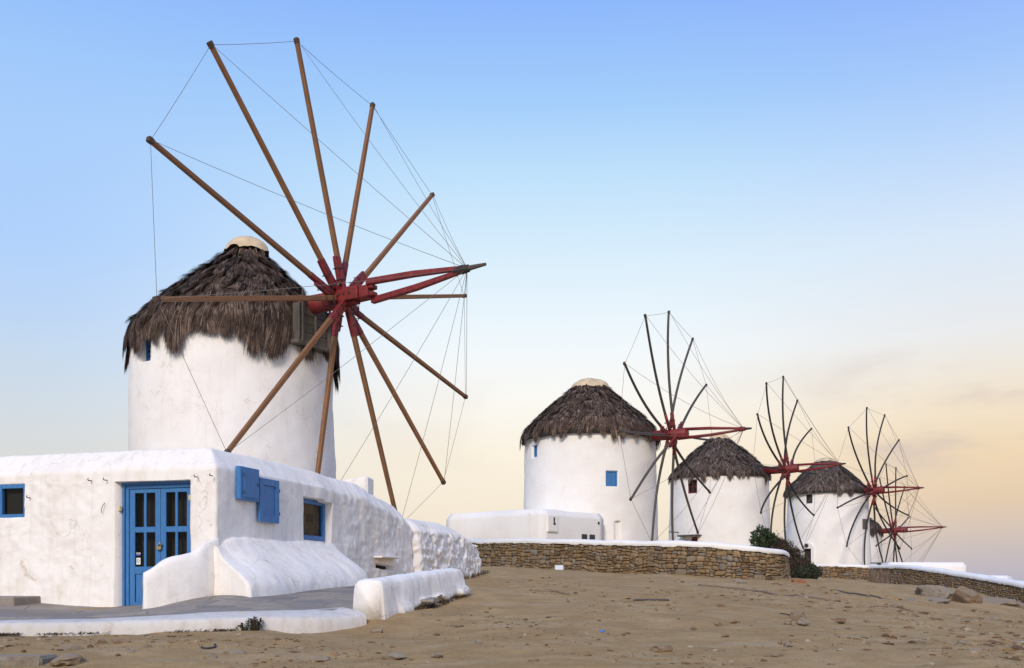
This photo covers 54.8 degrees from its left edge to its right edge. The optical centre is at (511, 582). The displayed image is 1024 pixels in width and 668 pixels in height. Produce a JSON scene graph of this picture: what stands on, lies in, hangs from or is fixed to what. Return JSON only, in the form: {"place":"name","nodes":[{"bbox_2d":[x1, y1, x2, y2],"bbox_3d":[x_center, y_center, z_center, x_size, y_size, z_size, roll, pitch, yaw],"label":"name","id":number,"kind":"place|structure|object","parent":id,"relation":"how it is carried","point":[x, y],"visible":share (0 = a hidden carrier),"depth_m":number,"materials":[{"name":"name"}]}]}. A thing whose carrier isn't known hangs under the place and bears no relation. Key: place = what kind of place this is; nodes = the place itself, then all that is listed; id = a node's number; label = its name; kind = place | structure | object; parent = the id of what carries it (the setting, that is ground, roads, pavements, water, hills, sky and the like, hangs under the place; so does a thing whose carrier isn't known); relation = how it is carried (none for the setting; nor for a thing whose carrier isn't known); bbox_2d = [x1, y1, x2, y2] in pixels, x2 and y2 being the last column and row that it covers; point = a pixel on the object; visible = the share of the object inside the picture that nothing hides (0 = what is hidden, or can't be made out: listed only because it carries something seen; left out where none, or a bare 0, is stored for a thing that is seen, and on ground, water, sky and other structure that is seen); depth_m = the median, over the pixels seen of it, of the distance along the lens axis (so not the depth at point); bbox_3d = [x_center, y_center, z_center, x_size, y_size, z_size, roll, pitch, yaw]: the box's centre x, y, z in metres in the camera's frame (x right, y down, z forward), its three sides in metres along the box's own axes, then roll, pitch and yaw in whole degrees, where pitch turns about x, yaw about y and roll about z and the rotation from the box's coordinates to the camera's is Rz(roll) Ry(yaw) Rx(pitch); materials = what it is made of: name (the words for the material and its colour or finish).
{"place":"outdoors","nodes":[
{"label":"outdoors","id":0,"kind":"place"},
{"bbox_2d":[0,582,467,619],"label":"pavement","id":1,"kind":"structure","parent":0,"point":[334,597],"depth_m":14.54,"materials":[{"name":"grey concrete"}]},
{"bbox_2d":[0,448,412,608],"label":"house","id":2,"kind":"structure","parent":1,"relation":"on","point":[146,529],"depth_m":16.32,"materials":[{"name":"white paint"}]},
{"bbox_2d":[0,484,24,517],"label":"window","id":3,"kind":"structure","parent":2,"relation":"in","point":[2,486],"depth_m":16.70,"materials":[{"name":"blue paint"}]},
{"bbox_2d":[122,480,190,605],"bbox_3d":[-5.717,-0.593,16.058,1.400,2.105,0.128,0,0,16],"label":"door","id":4,"kind":"structure","parent":2,"relation":"in","point":[132,576],"depth_m":16.14,"materials":[{"name":"blue paint"}]},
{"bbox_2d":[303,498,324,540],"bbox_3d":[-3.869,-1.195,18.826,0.090,0.770,1.130,0,0,16],"label":"window","id":5,"kind":"structure","parent":2,"relation":"in","point":[321,537],"depth_m":19.28,"materials":[{"name":"blue paint"}]},
{"bbox_2d":[0,566,1023,667],"bbox_3d":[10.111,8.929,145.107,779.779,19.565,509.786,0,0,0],"label":"ground","id":6,"kind":"structure","parent":0,"point":[513,598],"depth_m":12.69,"materials":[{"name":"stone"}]},
{"bbox_2d":[0,654,57,665],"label":"stone block","id":7,"kind":"object","parent":6,"relation":"on","point":[25,659],"depth_m":9.87,"materials":[{"name":"beige stone"}]},
{"bbox_2d":[49,653,86,666],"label":"rock","id":8,"kind":"object","parent":6,"relation":"on","point":[69,659],"visible":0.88,"depth_m":9.81,"materials":[{"name":"beige stone"}]},
{"bbox_2d":[64,644,83,650],"bbox_3d":[-4.848,0.736,10.911,0.211,0.124,0.116,0,0,-18],"label":"rock","id":9,"kind":"object","parent":6,"relation":"on","point":[73,647],"visible":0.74,"depth_m":10.86,"materials":[{"name":"beige stone"}]},
{"bbox_2d":[97,638,106,643],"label":"rock","id":10,"kind":"object","parent":6,"relation":"on","point":[101,641],"visible":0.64,"depth_m":11.40,"materials":[{"name":"beige stone"}]},
{"bbox_2d":[113,639,130,643],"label":"rock","id":11,"kind":"object","parent":6,"relation":"on","point":[119,641],"visible":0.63,"depth_m":11.25,"materials":[{"name":"beige stone"}]},
{"bbox_2d":[121,650,136,652],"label":"rock","id":12,"kind":"object","parent":6,"relation":"on","point":[130,651],"visible":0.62,"depth_m":10.57,"materials":[{"name":"beige stone"}]},
{"bbox_2d":[140,643,151,647],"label":"rock","id":13,"kind":"object","parent":6,"relation":"on","point":[146,645],"visible":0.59,"depth_m":10.90,"materials":[{"name":"beige stone"}]},
{"bbox_2d":[0,607,366,636],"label":"kerb","id":14,"kind":"structure","parent":6,"relation":"on","point":[309,621],"depth_m":12.77,"materials":[{"name":"white paint"}]},
{"bbox_2d":[201,643,216,648],"bbox_3d":[-3.362,0.716,11.037,0.166,0.056,0.281,0,0,27],"label":"stick","id":15,"kind":"object","parent":6,"relation":"on","point":[213,647],"visible":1,"depth_m":10.94,"materials":[{"name":"grey wood"}]},
{"bbox_2d":[203,654,218,658],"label":"rock","id":16,"kind":"object","parent":6,"relation":"on","point":[211,656],"visible":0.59,"depth_m":10.22,"materials":[{"name":"beige stone"}]},
{"bbox_2d":[223,649,244,653],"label":"rock","id":17,"kind":"object","parent":6,"relation":"on","point":[240,651],"visible":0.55,"depth_m":10.51,"materials":[{"name":"beige stone"}]},
{"bbox_2d":[0,570,488,635],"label":"dry weeds","id":18,"kind":"object","parent":6,"relation":"on","point":[416,608],"visible":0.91,"depth_m":13.78,"materials":[{"name":"brown plant"}]},
{"bbox_2d":[235,616,263,630],"bbox_3d":[-3.389,0.559,12.726,0.380,0.264,0.268,0,0,17],"label":"kerb plant","id":19,"kind":"object","parent":6,"relation":"on","point":[253,625],"visible":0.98,"depth_m":12.68,"materials":[{"name":"green plant"}]},
{"bbox_2d":[122,37,486,516],"bbox_3d":[-5.562,-6.777,25.232,9.448,13.154,10.111,0,0,-6],"label":"windmill","id":20,"kind":"object","parent":6,"relation":"on","point":[233,347],"visible":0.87,"depth_m":24.83,"materials":[{"name":"white paint"}]},
{"bbox_2d":[314,656,329,661],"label":"rock","id":21,"kind":"object","parent":6,"relation":"on","point":[322,658],"visible":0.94,"depth_m":10.22,"materials":[{"name":"beige stone"}]},
{"bbox_2d":[370,629,382,632],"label":"rock","id":22,"kind":"object","parent":6,"relation":"on","point":[377,631],"visible":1,"depth_m":13.03,"materials":[{"name":"beige stone"}]},
{"bbox_2d":[380,652,405,659],"bbox_3d":[-1.258,0.787,10.548,0.248,0.086,0.182,0,0,22],"label":"rock","id":23,"kind":"object","parent":6,"relation":"on","point":[395,656],"visible":1,"depth_m":10.49,"materials":[{"name":"beige stone"}]},
{"bbox_2d":[353,568,470,619],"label":"low wall","id":24,"kind":"structure","parent":6,"relation":"on","point":[384,598],"depth_m":14.63,"materials":[{"name":"white paint"}]},
{"bbox_2d":[383,518,481,577],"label":"rubble wall","id":25,"kind":"structure","parent":6,"relation":"on","point":[436,546],"depth_m":24.80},
{"bbox_2d":[431,653,442,657],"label":"rock","id":26,"kind":"object","parent":6,"relation":"on","point":[437,655],"visible":1,"depth_m":10.61,"materials":[{"name":"beige stone"}]},
{"bbox_2d":[446,509,604,539],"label":"outbuilding","id":27,"kind":"structure","parent":6,"relation":"on","point":[538,523],"depth_m":41.41,"materials":[{"name":"white paint"}]},
{"bbox_2d":[528,658,539,661],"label":"rock","id":28,"kind":"object","parent":6,"relation":"on","point":[534,660],"visible":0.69,"depth_m":10.19,"materials":[{"name":"beige stone"}]},
{"bbox_2d":[530,589,569,594],"bbox_3d":[0.748,0.178,18.436,0.193,0.121,1.167,0,0,-36],"label":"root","id":29,"kind":"object","parent":6,"relation":"on","point":[562,592],"visible":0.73,"depth_m":18.47,"materials":[{"name":"brown wood"}]},
{"bbox_2d":[555,565,563,569],"bbox_3d":[1.522,-0.456,31.610,0.280,0.190,0.220,0,0,11],"label":"plastic box","id":30,"kind":"object","parent":6,"relation":"on","point":[559,567],"visible":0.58,"depth_m":31.51,"materials":[{"name":"white plastic"}]},
{"bbox_2d":[468,538,790,579],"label":"stone wall","id":31,"kind":"structure","parent":6,"relation":"on","point":[720,560],"depth_m":30.20,"materials":[{"name":"brown stone"}]},
{"bbox_2d":[520,310,751,540],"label":"windmill","id":32,"kind":"object","parent":6,"relation":"on","point":[591,445],"visible":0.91,"depth_m":44.24,"materials":[{"name":"white paint"}]},
{"bbox_2d":[633,599,668,600],"bbox_3d":[2.415,0.308,17.150,0.630,0.056,0.145,0,0,0],"label":"plank","id":33,"kind":"object","parent":6,"relation":"on","point":[651,599],"visible":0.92,"depth_m":17.14,"materials":[{"name":"wood"}]},
{"bbox_2d":[649,644,672,651],"bbox_3d":[1.667,0.748,11.000,0.262,0.117,0.179,0,0,0],"label":"rock","id":34,"kind":"object","parent":6,"relation":"on","point":[660,648],"visible":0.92,"depth_m":10.95,"materials":[{"name":"beige stone"}]},
{"bbox_2d":[714,622,722,625],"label":"rock","id":35,"kind":"object","parent":6,"relation":"on","point":[718,624],"visible":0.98,"depth_m":13.42,"materials":[{"name":"beige stone"}]},
{"bbox_2d":[725,618,736,623],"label":"rock","id":36,"kind":"object","parent":6,"relation":"on","point":[731,620],"visible":0.84,"depth_m":13.75,"materials":[{"name":"beige stone"}]},
{"bbox_2d":[730,579,746,582],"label":"rock","id":37,"kind":"object","parent":6,"relation":"on","point":[737,580],"visible":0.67,"depth_m":25.64,"materials":[{"name":"brown stone"}]},
{"bbox_2d":[668,376,845,548],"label":"windmill","id":38,"kind":"object","parent":6,"relation":"on","point":[739,512],"visible":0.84,"depth_m":60.14,"materials":[{"name":"white paint"}]},
{"bbox_2d":[749,524,776,548],"bbox_3d":[8.812,-1.147,34.893,1.368,1.908,1.028,0,0,-33],"label":"green shrub","id":39,"kind":"object","parent":6,"relation":"on","point":[766,537],"visible":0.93,"depth_m":34.69,"materials":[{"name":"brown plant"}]},
{"bbox_2d":[698,584,830,600],"bbox_3d":[5.643,0.224,22.502,1.051,0.373,3.628,0,0,-21],"label":"pipe","id":40,"kind":"object","parent":6,"relation":"on","point":[763,591],"visible":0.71,"depth_m":22.11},
{"bbox_2d":[769,653,783,656],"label":"rock","id":41,"kind":"object","parent":6,"relation":"on","point":[777,654],"visible":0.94,"depth_m":10.48,"materials":[{"name":"beige stone"}]},
{"bbox_2d":[784,619,791,624],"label":"rock","id":42,"kind":"object","parent":6,"relation":"on","point":[787,621],"visible":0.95,"depth_m":14.12,"materials":[{"name":"beige stone"}]},
{"bbox_2d":[783,642,793,646],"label":"rock","id":43,"kind":"object","parent":6,"relation":"on","point":[788,644],"visible":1,"depth_m":11.41,"materials":[{"name":"beige stone"}]},
{"bbox_2d":[769,530,823,578],"bbox_3d":[10.277,-0.969,36.089,2.031,1.890,2.268,0,0,44],"label":"dry shrub","id":44,"kind":"object","parent":6,"relation":"on","point":[796,558],"visible":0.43,"depth_m":35.66,"materials":[{"name":"brown plant"}]},
{"bbox_2d":[789,610,806,620],"bbox_3d":[4.356,0.526,15.047,0.277,0.204,0.146,0,0,0],"label":"rock","id":45,"kind":"object","parent":6,"relation":"on","point":[795,615],"visible":0.81,"depth_m":14.99,"materials":[{"name":"beige stone"}]},
{"bbox_2d":[791,580,805,583],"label":"brick block","id":46,"kind":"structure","parent":6,"relation":"on","point":[800,581],"depth_m":28.09,"materials":[{"name":"ceramic"}]},
{"bbox_2d":[796,618,809,625],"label":"rock","id":47,"kind":"object","parent":6,"relation":"on","point":[802,622],"visible":1,"depth_m":14.10,"materials":[{"name":"beige stone"}]},
{"bbox_2d":[790,562,822,578],"bbox_3d":[10.374,-0.378,34.807,1.473,0.689,0.916,0,0,-41],"label":"dark shrub","id":48,"kind":"object","parent":6,"relation":"on","point":[809,570],"visible":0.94,"depth_m":34.66,"materials":[{"name":"green plant"}]},
{"bbox_2d":[831,617,846,623],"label":"rock","id":49,"kind":"object","parent":6,"relation":"on","point":[840,620],"visible":1,"depth_m":14.83,"materials":[{"name":"brown stone"}]},
{"bbox_2d":[815,564,869,579],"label":"stone wall","id":50,"kind":"structure","parent":6,"relation":"on","point":[851,571],"depth_m":57.71,"materials":[{"name":"brown stone"}]},
{"bbox_2d":[783,407,923,564],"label":"windmill","id":51,"kind":"object","parent":6,"relation":"on","point":[840,533],"visible":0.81,"depth_m":72.43,"materials":[{"name":"white paint"}]},
{"bbox_2d":[834,589,889,599],"bbox_3d":[9.513,0.356,26.302,1.822,0.370,0.154,0,0,9],"label":"hose","id":52,"kind":"object","parent":6,"relation":"on","point":[860,594],"visible":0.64,"depth_m":26.30,"materials":[{"name":"black rubber"}]},
{"bbox_2d":[890,603,904,608],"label":"rock","id":53,"kind":"object","parent":6,"relation":"on","point":[899,605],"visible":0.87,"depth_m":21.07,"materials":[{"name":"beige stone"}]},
{"bbox_2d":[869,463,946,561],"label":"windmill","id":54,"kind":"object","parent":6,"relation":"on","point":[895,531],"visible":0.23,"depth_m":89.78,"materials":[{"name":"paint"}]},
{"bbox_2d":[908,638,925,643],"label":"rock","id":55,"kind":"object","parent":6,"relation":"on","point":[917,641],"visible":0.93,"depth_m":11.87,"materials":[{"name":"beige stone"}]},
{"bbox_2d":[869,562,967,571],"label":"building","id":56,"kind":"structure","parent":6,"relation":"on","point":[958,566],"depth_m":58.10,"materials":[{"name":"white paint"}]},
{"bbox_2d":[914,585,953,598],"bbox_3d":[13.323,0.340,31.078,1.083,0.539,1.801,0,0,0],"label":"boulder","id":57,"kind":"object","parent":6,"relation":"on","point":[939,591],"visible":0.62,"depth_m":30.65,"materials":[{"name":"grey stone"}]},
{"bbox_2d":[926,598,950,603],"bbox_3d":[11.997,0.531,27.956,0.727,0.207,0.790,0,0,0],"label":"boulder","id":58,"kind":"object","parent":6,"relation":"on","point":[939,600],"visible":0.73,"depth_m":27.71,"materials":[{"name":"grey stone"}]},
{"bbox_2d":[868,564,1023,603],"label":"stone wall","id":59,"kind":"structure","parent":6,"relation":"on","point":[989,585],"depth_m":46.07,"materials":[{"name":"brown stone"}]},
{"bbox_2d":[951,586,981,603],"bbox_3d":[13.375,0.474,29.031,0.783,0.757,1.063,0,0,-21],"label":"boulder","id":60,"kind":"object","parent":6,"relation":"on","point":[961,594],"visible":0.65,"depth_m":28.72,"materials":[{"name":"brown stone"}]},
{"bbox_2d":[982,597,1017,606],"bbox_3d":[16.009,0.720,32.958,0.988,0.475,1.875,0,0,-20],"label":"boulder","id":61,"kind":"object","parent":6,"relation":"on","point":[1004,601],"visible":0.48,"depth_m":32.44,"materials":[{"name":"grey stone"}]},
{"bbox_2d":[990,575,1012,579],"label":"building","id":62,"kind":"structure","parent":6,"relation":"on","point":[1004,576],"depth_m":51.30,"materials":[{"name":"white paint"}]},
{"bbox_2d":[1015,601,1023,608],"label":"boulder","id":63,"kind":"object","parent":6,"relation":"on","point":[1020,605],"visible":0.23,"depth_m":32.54,"materials":[{"name":"brown stone"}]},
{"bbox_2d":[0,0,1023,580],"label":"sky","id":64,"kind":"structure","parent":0,"point":[826,197],"materials":[{"name":"blue"}]}
]}

